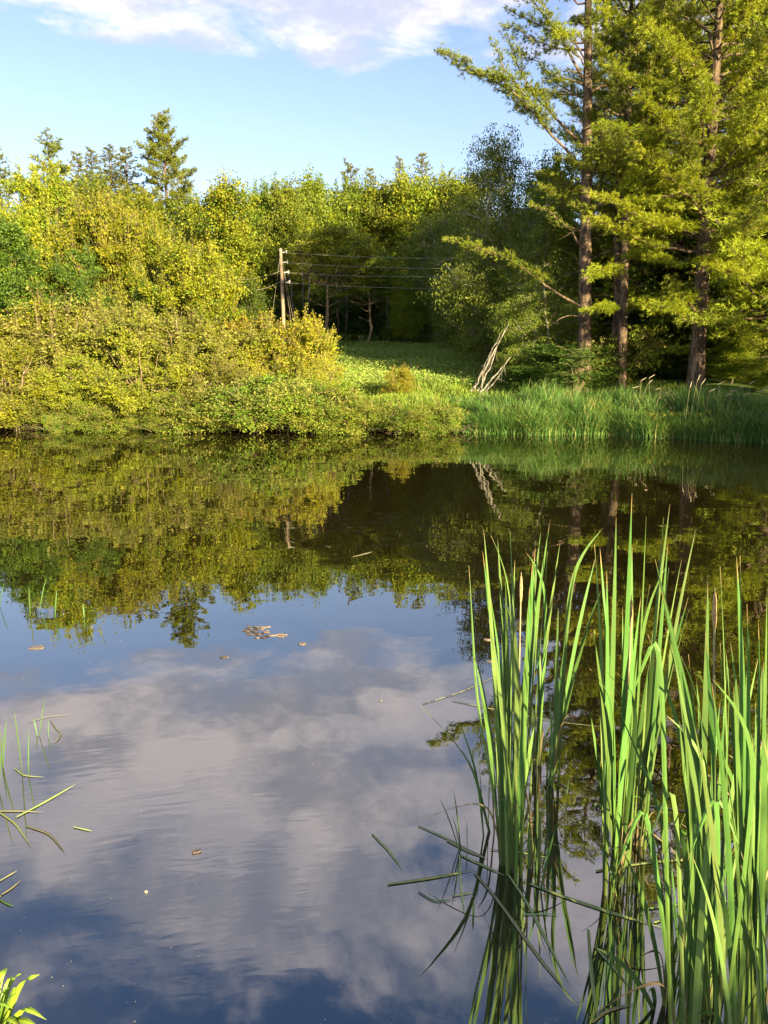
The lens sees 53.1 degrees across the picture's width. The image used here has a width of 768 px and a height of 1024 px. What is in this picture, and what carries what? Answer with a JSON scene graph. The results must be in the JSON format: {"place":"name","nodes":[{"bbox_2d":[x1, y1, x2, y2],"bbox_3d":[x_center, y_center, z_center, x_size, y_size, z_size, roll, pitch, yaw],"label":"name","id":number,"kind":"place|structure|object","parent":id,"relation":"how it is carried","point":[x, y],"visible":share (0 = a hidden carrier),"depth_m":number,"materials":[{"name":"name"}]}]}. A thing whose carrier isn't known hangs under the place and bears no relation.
{"place":"outdoors","nodes":[
{"label":"outdoors","id":0,"kind":"place"},
{"bbox_2d":[0,0,751,234],"label":"sky","id":1,"kind":"structure","parent":0,"point":[257,87],"materials":[{"name":"blue"}]},
{"bbox_2d":[0,430,767,1023],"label":"water","id":2,"kind":"structure","parent":0,"point":[288,776],"depth_m":4.63,"materials":[{"name":"blue liquid"}]},
{"bbox_2d":[0,965,45,1023],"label":"strap leaf plant","id":3,"kind":"object","parent":2,"relation":"on","point":[5,1016],"visible":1,"depth_m":2.14,"materials":[{"name":"green plant"}]},
{"bbox_2d":[420,705,526,832],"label":"cattail plant","id":4,"kind":"object","parent":2,"relation":"on","point":[474,771],"visible":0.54,"depth_m":3.30,"materials":[{"name":"green plant"}]},
{"bbox_2d":[420,536,529,869],"bbox_3d":[0.357,0.809,3.054,0.442,1.536,0.152,4,11,19],"label":"cattail plant","id":5,"kind":"object","parent":2,"relation":"on","point":[499,825],"visible":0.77,"depth_m":3.01,"materials":[{"name":"green plant"}]},
{"bbox_2d":[494,523,549,838],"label":"cattail plant","id":6,"kind":"object","parent":2,"relation":"in","point":[532,647],"visible":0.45,"depth_m":3.20,"materials":[{"name":"green plant"}]},
{"bbox_2d":[484,561,568,880],"bbox_3d":[0.563,0.877,2.936,0.354,1.446,0.161,2,11,12],"label":"cattail plant","id":7,"kind":"object","parent":2,"relation":"on","point":[514,805],"visible":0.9,"depth_m":2.99,"materials":[{"name":"green plant"}]},
{"bbox_2d":[525,763,557,868],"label":"cattail plant","id":8,"kind":"object","parent":2,"relation":"in","point":[530,849],"visible":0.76,"depth_m":3.11,"materials":[{"name":"green plant"}]},
{"bbox_2d":[527,546,559,766],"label":"cattail plant","id":9,"kind":"object","parent":2,"relation":"in","point":[538,747],"visible":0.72,"depth_m":3.86,"materials":[{"name":"green plant"}]},
{"bbox_2d":[546,532,600,787],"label":"cattail plant","id":10,"kind":"object","parent":2,"relation":"on","point":[561,702],"visible":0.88,"depth_m":3.69,"materials":[{"name":"green plant"}]},
{"bbox_2d":[459,406,767,443],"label":"sedge","id":11,"kind":"object","parent":2,"relation":"on","point":[475,420],"visible":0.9,"depth_m":23.45,"materials":[{"name":"green plant"}]},
{"bbox_2d":[570,529,682,895],"bbox_3d":[0.795,0.827,2.773,0.607,1.604,0.376,-5,12,-25],"label":"cattail plant","id":12,"kind":"object","parent":2,"relation":"on","point":[607,786],"visible":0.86,"depth_m":2.88,"materials":[{"name":"green plant"}]},
{"bbox_2d":[598,499,666,889],"bbox_3d":[0.939,0.757,2.903,0.167,1.695,0.678,4,11,19],"label":"cattail plant","id":13,"kind":"object","parent":2,"relation":"on","point":[628,754],"visible":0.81,"depth_m":2.89,"materials":[{"name":"green plant"}]},
{"bbox_2d":[632,506,695,849],"bbox_3d":[1.130,0.757,3.173,0.324,1.596,0.209,0,11,0],"label":"cattail plant","id":14,"kind":"object","parent":2,"relation":"on","point":[650,723],"visible":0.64,"depth_m":3.18,"materials":[{"name":"green plant"}]},
{"bbox_2d":[594,691,734,1008],"bbox_3d":[0.878,1.124,2.451,0.416,1.138,0.231,-5,12,-25],"label":"cattail plant","id":15,"kind":"object","parent":2,"relation":"on","point":[635,978],"visible":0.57,"depth_m":2.43,"materials":[{"name":"green plant"}]},
{"bbox_2d":[587,641,743,1023],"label":"cattail plant","id":16,"kind":"object","parent":2,"relation":"on","point":[697,961],"visible":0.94,"depth_m":2.18,"materials":[{"name":"green plant"}]},
{"bbox_2d":[648,560,725,1020],"bbox_3d":[0.958,0.932,2.329,0.336,1.559,0.262,0,11,0],"label":"cattail plant","id":17,"kind":"object","parent":2,"relation":"on","point":[707,993],"visible":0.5,"depth_m":2.31,"materials":[{"name":"green plant"}]},
{"bbox_2d":[647,749,735,1023],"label":"cattail plant","id":18,"kind":"object","parent":2,"relation":"on","point":[689,882],"visible":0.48,"depth_m":2.26,"materials":[{"name":"green plant"}]},
{"bbox_2d":[688,571,728,1001],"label":"cattail plant","id":19,"kind":"object","parent":2,"relation":"in","point":[707,699],"visible":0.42,"depth_m":2.33,"materials":[{"name":"green plant"}]},
{"bbox_2d":[650,628,767,913],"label":"cattail plant","id":20,"kind":"object","parent":2,"relation":"on","point":[732,791],"visible":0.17,"depth_m":2.61,"materials":[{"name":"green plant"}]},
{"bbox_2d":[672,647,766,1023],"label":"cattail plant","id":21,"kind":"object","parent":2,"relation":"on","point":[716,925],"visible":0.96,"depth_m":2.10,"materials":[{"name":"green plant"}]},
{"bbox_2d":[722,557,767,1023],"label":"cattail plant","id":22,"kind":"object","parent":2,"relation":"on","point":[741,761],"visible":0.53,"depth_m":2.28,"materials":[{"name":"green plant"}]},
{"bbox_2d":[734,742,767,1023],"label":"cattail plant","id":23,"kind":"object","parent":2,"relation":"on","point":[762,1011],"visible":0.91,"depth_m":2.19,"materials":[{"name":"green plant"}]},
{"bbox_2d":[744,603,767,1023],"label":"cattail plant","id":24,"kind":"object","parent":2,"relation":"on","point":[761,833],"visible":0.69,"depth_m":2.25,"materials":[{"name":"green plant"}]},
{"bbox_2d":[0,332,767,441],"bbox_3d":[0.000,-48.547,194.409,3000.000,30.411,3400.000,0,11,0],"label":"ground","id":25,"kind":"structure","parent":0,"point":[709,378],"depth_m":26.55,"materials":[{"name":"green plant"}]},
{"bbox_2d":[0,208,54,361],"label":"broadleaf tree","id":26,"kind":"object","parent":25,"relation":"on","point":[8,279],"visible":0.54,"depth_m":30.92,"materials":[{"name":"green plant"}]},
{"bbox_2d":[0,389,68,430],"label":"shrub","id":27,"kind":"object","parent":25,"relation":"on","point":[36,414],"visible":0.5,"depth_m":25.16,"materials":[{"name":"green plant"}]},
{"bbox_2d":[0,332,83,427],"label":"alder bush","id":28,"kind":"object","parent":25,"relation":"on","point":[32,387],"visible":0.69,"depth_m":25.16,"materials":[{"name":"green plant"}]},
{"bbox_2d":[10,126,77,217],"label":"pine tree","id":29,"kind":"object","parent":25,"relation":"on","point":[49,145],"visible":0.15,"depth_m":53.83,"materials":[{"name":"green plant"}]},
{"bbox_2d":[0,149,96,345],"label":"tall shrub","id":30,"kind":"object","parent":25,"relation":"on","point":[35,212],"visible":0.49,"depth_m":32.54,"materials":[{"name":"green plant"}]},
{"bbox_2d":[37,411,87,432],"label":"shrub","id":31,"kind":"object","parent":25,"relation":"on","point":[56,420],"visible":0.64,"depth_m":24.97,"materials":[{"name":"green plant"}]},
{"bbox_2d":[29,236,117,371],"bbox_3d":[-12.320,-7.891,31.130,3.282,6.268,3.364,5,11,23],"label":"broadleaf tree","id":32,"kind":"object","parent":25,"relation":"on","point":[82,285],"visible":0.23,"depth_m":30.48,"materials":[{"name":"green plant"}]},
{"bbox_2d":[33,347,123,413],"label":"alder bush","id":33,"kind":"object","parent":25,"relation":"on","point":[68,387],"visible":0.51,"depth_m":25.37,"materials":[{"name":"green plant"}]},
{"bbox_2d":[0,279,159,397],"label":"alder bush","id":34,"kind":"object","parent":25,"relation":"on","point":[30,328],"visible":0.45,"depth_m":27.61,"materials":[{"name":"green plant"}]},
{"bbox_2d":[29,177,149,309],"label":"tall shrub","id":35,"kind":"object","parent":25,"relation":"on","point":[102,224],"visible":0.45,"depth_m":31.52,"materials":[{"name":"green plant"}]},
{"bbox_2d":[52,168,127,293],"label":"broadleaf tree","id":36,"kind":"object","parent":25,"relation":"on","point":[91,184],"visible":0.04,"depth_m":46.48,"materials":[{"name":"green plant"}]},
{"bbox_2d":[39,294,172,400],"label":"alder bush","id":37,"kind":"object","parent":25,"relation":"on","point":[105,316],"visible":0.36,"depth_m":26.77,"materials":[{"name":"green plant"}]},
{"bbox_2d":[57,395,156,432],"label":"shrub","id":38,"kind":"object","parent":25,"relation":"on","point":[100,415],"visible":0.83,"depth_m":24.86,"materials":[{"name":"green plant"}]},
{"bbox_2d":[91,143,134,198],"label":"spruce tree","id":39,"kind":"object","parent":25,"relation":"on","point":[106,172],"visible":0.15,"depth_m":55.20,"materials":[{"name":"green plant"}]},
{"bbox_2d":[107,146,147,199],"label":"spruce tree","id":40,"kind":"object","parent":25,"relation":"on","point":[124,159],"visible":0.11,"depth_m":56.12,"materials":[{"name":"green plant"}]},
{"bbox_2d":[70,324,203,416],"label":"alder bush","id":41,"kind":"object","parent":25,"relation":"on","point":[136,395],"visible":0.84,"depth_m":25.40,"materials":[{"name":"green plant"}]},
{"bbox_2d":[107,177,178,291],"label":"broadleaf tree","id":42,"kind":"object","parent":25,"relation":"on","point":[147,209],"visible":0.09,"depth_m":44.34,"materials":[{"name":"green plant"}]},
{"bbox_2d":[103,214,184,321],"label":"tall shrub","id":43,"kind":"object","parent":25,"relation":"on","point":[149,261],"visible":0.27,"depth_m":31.17,"materials":[{"name":"green plant"}]},
{"bbox_2d":[118,107,200,233],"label":"pine tree","id":44,"kind":"object","parent":25,"relation":"on","point":[164,155],"visible":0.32,"depth_m":52.85,"materials":[{"name":"green plant"}]},
{"bbox_2d":[70,300,280,397],"bbox_3d":[-7.032,-5.684,27.854,6.544,3.913,5.463,2,11,9],"label":"alder bush","id":45,"kind":"object","parent":25,"relation":"on","point":[198,341],"visible":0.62,"depth_m":26.97,"materials":[{"name":"green plant"}]},
{"bbox_2d":[156,187,210,249],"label":"broadleaf tree","id":46,"kind":"object","parent":25,"relation":"on","point":[180,220],"visible":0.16,"depth_m":51.35,"materials":[{"name":"green plant"}]},
{"bbox_2d":[125,224,251,377],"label":"tall shrub","id":47,"kind":"object","parent":25,"relation":"on","point":[217,290],"visible":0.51,"depth_m":29.10,"materials":[{"name":"green plant"}]},
{"bbox_2d":[139,382,248,434],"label":"shrub","id":48,"kind":"object","parent":25,"relation":"on","point":[177,406],"visible":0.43,"depth_m":24.28,"materials":[{"name":"green plant"}]},
{"bbox_2d":[176,355,254,406],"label":"alder bush","id":49,"kind":"object","parent":25,"relation":"on","point":[225,373],"visible":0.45,"depth_m":25.40,"materials":[{"name":"green plant"}]},
{"bbox_2d":[168,369,283,433],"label":"shrub","id":50,"kind":"object","parent":25,"relation":"on","point":[191,414],"visible":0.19,"depth_m":23.97,"materials":[{"name":"green plant"}]},
{"bbox_2d":[178,163,280,324],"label":"broadleaf tree","id":51,"kind":"object","parent":25,"relation":"on","point":[222,205],"visible":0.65,"depth_m":44.50,"materials":[{"name":"green plant"}]},
{"bbox_2d":[202,334,276,379],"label":"amber bush","id":52,"kind":"object","parent":25,"relation":"on","point":[255,360],"visible":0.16,"depth_m":28.73,"materials":[{"name":"yellow plant"}]},
{"bbox_2d":[176,363,322,432],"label":"shrub","id":53,"kind":"object","parent":25,"relation":"on","point":[270,379],"visible":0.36,"depth_m":23.64,"materials":[{"name":"green plant"}]},
{"bbox_2d":[225,271,279,353],"bbox_3d":[-6.377,-8.810,35.973,2.857,4.851,2.928,-7,13,-33],"label":"broadleaf tree","id":54,"kind":"object","parent":25,"relation":"on","point":[251,300],"visible":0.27,"depth_m":35.57,"materials":[{"name":"green plant"}]},
{"bbox_2d":[219,302,316,377],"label":"amber bush","id":55,"kind":"object","parent":25,"relation":"on","point":[258,327],"visible":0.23,"depth_m":29.48,"materials":[{"name":"yellow plant"}]},
{"bbox_2d":[243,171,302,322],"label":"broadleaf tree","id":56,"kind":"object","parent":25,"relation":"on","point":[266,209],"visible":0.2,"depth_m":52.36,"materials":[{"name":"green plant"}]},
{"bbox_2d":[252,171,325,338],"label":"broadleaf tree","id":57,"kind":"object","parent":25,"relation":"on","point":[292,217],"visible":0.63,"depth_m":51.65,"materials":[{"name":"green plant"}]},
{"bbox_2d":[206,367,373,433],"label":"shrub","id":58,"kind":"object","parent":25,"relation":"on","point":[246,402],"visible":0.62,"depth_m":23.47,"materials":[{"name":"green plant"}]},
{"bbox_2d":[261,303,345,385],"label":"amber bush","id":59,"kind":"object","parent":25,"relation":"on","point":[313,336],"visible":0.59,"depth_m":28.74,"materials":[{"name":"yellow plant"}]},
{"bbox_2d":[249,377,379,435],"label":"shrub","id":60,"kind":"object","parent":25,"relation":"on","point":[314,413],"visible":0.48,"depth_m":23.83,"materials":[{"name":"green plant"}]},
{"bbox_2d":[295,350,345,394],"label":"amber bush","id":61,"kind":"object","parent":25,"relation":"on","point":[324,366],"visible":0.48,"depth_m":27.40,"materials":[{"name":"yellow plant"}]},
{"bbox_2d":[288,163,363,297],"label":"broadleaf tree","id":62,"kind":"object","parent":25,"relation":"on","point":[315,196],"visible":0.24,"depth_m":57.26,"materials":[{"name":"green plant"}]},
{"bbox_2d":[265,218,390,334],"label":"oak tree","id":63,"kind":"object","parent":25,"relation":"on","point":[322,244],"visible":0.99,"depth_m":44.64,"materials":[{"name":"green plant"}]},
{"bbox_2d":[290,258,383,338],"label":"forest tree","id":64,"kind":"object","parent":25,"relation":"on","point":[349,320],"visible":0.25,"depth_m":57.08,"materials":[{"name":"green plant"}]},
{"bbox_2d":[312,300,372,340],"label":"bush","id":65,"kind":"object","parent":25,"relation":"on","point":[356,329],"visible":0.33,"depth_m":57.05,"materials":[{"name":"green plant"}]},
{"bbox_2d":[292,389,395,435],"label":"shrub","id":66,"kind":"object","parent":25,"relation":"on","point":[345,411],"visible":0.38,"depth_m":24.02,"materials":[{"name":"green plant"}]},
{"bbox_2d":[310,172,385,339],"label":"broadleaf tree","id":67,"kind":"object","parent":25,"relation":"on","point":[349,196],"visible":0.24,"depth_m":59.52,"materials":[{"name":"green plant"}]},
{"bbox_2d":[305,248,427,344],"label":"layered tree","id":68,"kind":"object","parent":25,"relation":"on","point":[322,293],"visible":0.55,"depth_m":46.98,"materials":[{"name":"green plant"}]},
{"bbox_2d":[337,173,408,316],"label":"broadleaf tree","id":69,"kind":"object","parent":25,"relation":"on","point":[381,236],"visible":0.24,"depth_m":59.25,"materials":[{"name":"green plant"}]},
{"bbox_2d":[342,397,410,431],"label":"shrub","id":70,"kind":"object","parent":25,"relation":"on","point":[365,410],"visible":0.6,"depth_m":24.23,"materials":[{"name":"green plant"}]},
{"bbox_2d":[277,340,507,391],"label":"meadow ferns","id":71,"kind":"object","parent":25,"relation":"on","point":[362,350],"visible":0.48,"depth_m":37.35,"materials":[{"name":"green plant"}]},
{"bbox_2d":[378,362,417,396],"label":"amber bush","id":72,"kind":"object","parent":25,"relation":"on","point":[403,377],"visible":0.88,"depth_m":28.83,"materials":[{"name":"yellow plant"}]},
{"bbox_2d":[362,161,436,314],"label":"broadleaf tree","id":73,"kind":"object","parent":25,"relation":"on","point":[402,190],"visible":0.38,"depth_m":57.92,"materials":[{"name":"green plant"}]},
{"bbox_2d":[361,398,450,434],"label":"shrub","id":74,"kind":"object","parent":25,"relation":"on","point":[394,421],"visible":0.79,"depth_m":23.87,"materials":[{"name":"green plant"}]},
{"bbox_2d":[383,268,430,342],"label":"young tree","id":75,"kind":"object","parent":25,"relation":"on","point":[402,311],"visible":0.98,"depth_m":47.10,"materials":[{"name":"green plant"}]},
{"bbox_2d":[376,201,466,346],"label":"birch tree","id":76,"kind":"object","parent":25,"relation":"on","point":[420,241],"visible":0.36,"depth_m":49.05,"materials":[{"name":"green plant"}]},
{"bbox_2d":[379,161,463,285],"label":"broadleaf tree","id":77,"kind":"object","parent":25,"relation":"on","point":[430,195],"visible":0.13,"depth_m":57.60,"materials":[{"name":"green plant"}]},
{"bbox_2d":[393,398,474,436],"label":"shrub","id":78,"kind":"object","parent":25,"relation":"on","point":[449,419],"visible":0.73,"depth_m":23.89,"materials":[{"name":"green plant"}]},
{"bbox_2d":[415,211,492,351],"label":"birch tree","id":79,"kind":"object","parent":25,"relation":"on","point":[448,332],"visible":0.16,"depth_m":43.19,"materials":[{"name":"green plant"}]},
{"bbox_2d":[409,166,498,289],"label":"broadleaf tree","id":80,"kind":"object","parent":25,"relation":"on","point":[457,188],"visible":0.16,"depth_m":56.16,"materials":[{"name":"green plant"}]},
{"bbox_2d":[413,122,561,374],"bbox_3d":[4.492,-11.019,33.319,6.429,10.509,5.415,0,11,0],"label":"birch tree","id":81,"kind":"object","parent":25,"relation":"on","point":[482,291],"visible":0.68,"depth_m":32.70,"materials":[{"name":"green plant"}]},
{"bbox_2d":[492,363,560,390],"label":"undergrowth bush","id":82,"kind":"object","parent":25,"relation":"on","point":[510,384],"visible":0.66,"depth_m":28.65,"materials":[{"name":"green plant"}]},
{"bbox_2d":[481,281,591,387],"bbox_3d":[6.056,-6.808,30.240,4.490,4.559,4.015,1,11,8],"label":"birch tree","id":83,"kind":"object","parent":25,"relation":"on","point":[531,319],"visible":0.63,"depth_m":29.59,"materials":[{"name":"green plant"}]},
{"bbox_2d":[498,141,580,291],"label":"broadleaf tree","id":84,"kind":"object","parent":25,"relation":"on","point":[556,167],"visible":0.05,"depth_m":40.76,"materials":[{"name":"green plant"}]},
{"bbox_2d":[477,181,602,380],"bbox_3d":[6.552,-9.310,31.736,4.428,8.117,5.258,-6,12,-30],"label":"birch tree","id":85,"kind":"object","parent":25,"relation":"on","point":[541,226],"visible":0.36,"depth_m":31.24,"materials":[{"name":"green plant"}]},
{"bbox_2d":[329,342,757,425],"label":"meadow grass","id":86,"kind":"structure","parent":25,"relation":"on","point":[426,395],"depth_m":29.33,"materials":[{"name":"green plant"}]},
{"bbox_2d":[523,292,608,376],"bbox_3d":[7.215,-6.788,30.988,3.949,4.126,4.417,9,14,40],"label":"birch tree","id":87,"kind":"object","parent":25,"relation":"on","point":[572,309],"visible":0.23,"depth_m":29.75,"materials":[{"name":"green plant"}]},
{"bbox_2d":[504,340,637,393],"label":"undergrowth bush","id":88,"kind":"object","parent":25,"relation":"on","point":[551,351],"visible":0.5,"depth_m":28.23,"materials":[{"name":"green plant"}]},
{"bbox_2d":[433,0,719,393],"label":"pine tree","id":89,"kind":"object","parent":25,"relation":"on","point":[556,33],"visible":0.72,"depth_m":26.66,"materials":[{"name":"green plant"}]},
{"bbox_2d":[553,346,604,394],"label":"sumac bush","id":90,"kind":"object","parent":25,"relation":"on","point":[575,361],"visible":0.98,"depth_m":26.23,"materials":[{"name":"green plant"}]},
{"bbox_2d":[444,377,767,444],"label":"bank grass","id":91,"kind":"structure","parent":25,"relation":"on","point":[559,401],"depth_m":23.77,"materials":[{"name":"green plant"}]},
{"bbox_2d":[556,323,673,388],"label":"undergrowth bush","id":92,"kind":"object","parent":25,"relation":"on","point":[633,352],"visible":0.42,"depth_m":28.61,"materials":[{"name":"green plant"}]},
{"bbox_2d":[610,178,620,386],"bbox_3d":[8.875,-8.701,29.446,1.099,8.015,1.790,5,12,24],"label":"bare pine","id":93,"kind":"object","parent":25,"relation":"on","point":[614,328],"visible":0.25,"depth_m":29.31,"materials":[{"name":"brown plant"}]},
{"bbox_2d":[512,0,732,349],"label":"pine tree","id":94,"kind":"object","parent":25,"relation":"on","point":[605,243],"visible":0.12,"depth_m":33.02,"materials":[{"name":"green plant"}]},
{"bbox_2d":[532,0,718,390],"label":"pine tree","id":95,"kind":"object","parent":25,"relation":"on","point":[644,198],"visible":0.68,"depth_m":26.21,"materials":[{"name":"green plant"}]},
{"bbox_2d":[548,169,767,353],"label":"forest tree","id":96,"kind":"object","parent":25,"relation":"on","point":[656,287],"visible":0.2,"depth_m":32.05,"materials":[{"name":"green plant"}]},
{"bbox_2d":[561,0,767,351],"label":"pine tree","id":97,"kind":"object","parent":25,"relation":"on","point":[637,292],"visible":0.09,"depth_m":31.03,"materials":[{"name":"green plant"}]},
{"bbox_2d":[581,0,767,388],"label":"pine tree","id":98,"kind":"object","parent":25,"relation":"on","point":[683,50],"visible":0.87,"depth_m":24.69,"materials":[{"name":"green plant"}]},
{"bbox_2d":[646,344,716,379],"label":"undergrowth bush","id":99,"kind":"object","parent":25,"relation":"on","point":[680,362],"visible":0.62,"depth_m":29.20,"materials":[{"name":"green plant"}]},
{"bbox_2d":[637,0,767,364],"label":"pine tree","id":100,"kind":"object","parent":25,"relation":"on","point":[753,251],"visible":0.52,"depth_m":25.02,"materials":[{"name":"green plant"}]},
{"bbox_2d":[644,0,767,342],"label":"pine tree","id":101,"kind":"object","parent":25,"relation":"on","point":[733,187],"visible":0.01,"depth_m":30.42,"materials":[{"name":"green plant"}]},
{"bbox_2d":[705,339,765,383],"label":"undergrowth bush","id":102,"kind":"object","parent":25,"relation":"on","point":[732,353],"visible":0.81,"depth_m":26.77,"materials":[{"name":"green plant"}]},
{"bbox_2d":[730,354,767,393],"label":"undergrowth bush","id":103,"kind":"object","parent":25,"relation":"on","point":[755,370],"visible":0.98,"depth_m":25.00,"materials":[{"name":"green plant"}]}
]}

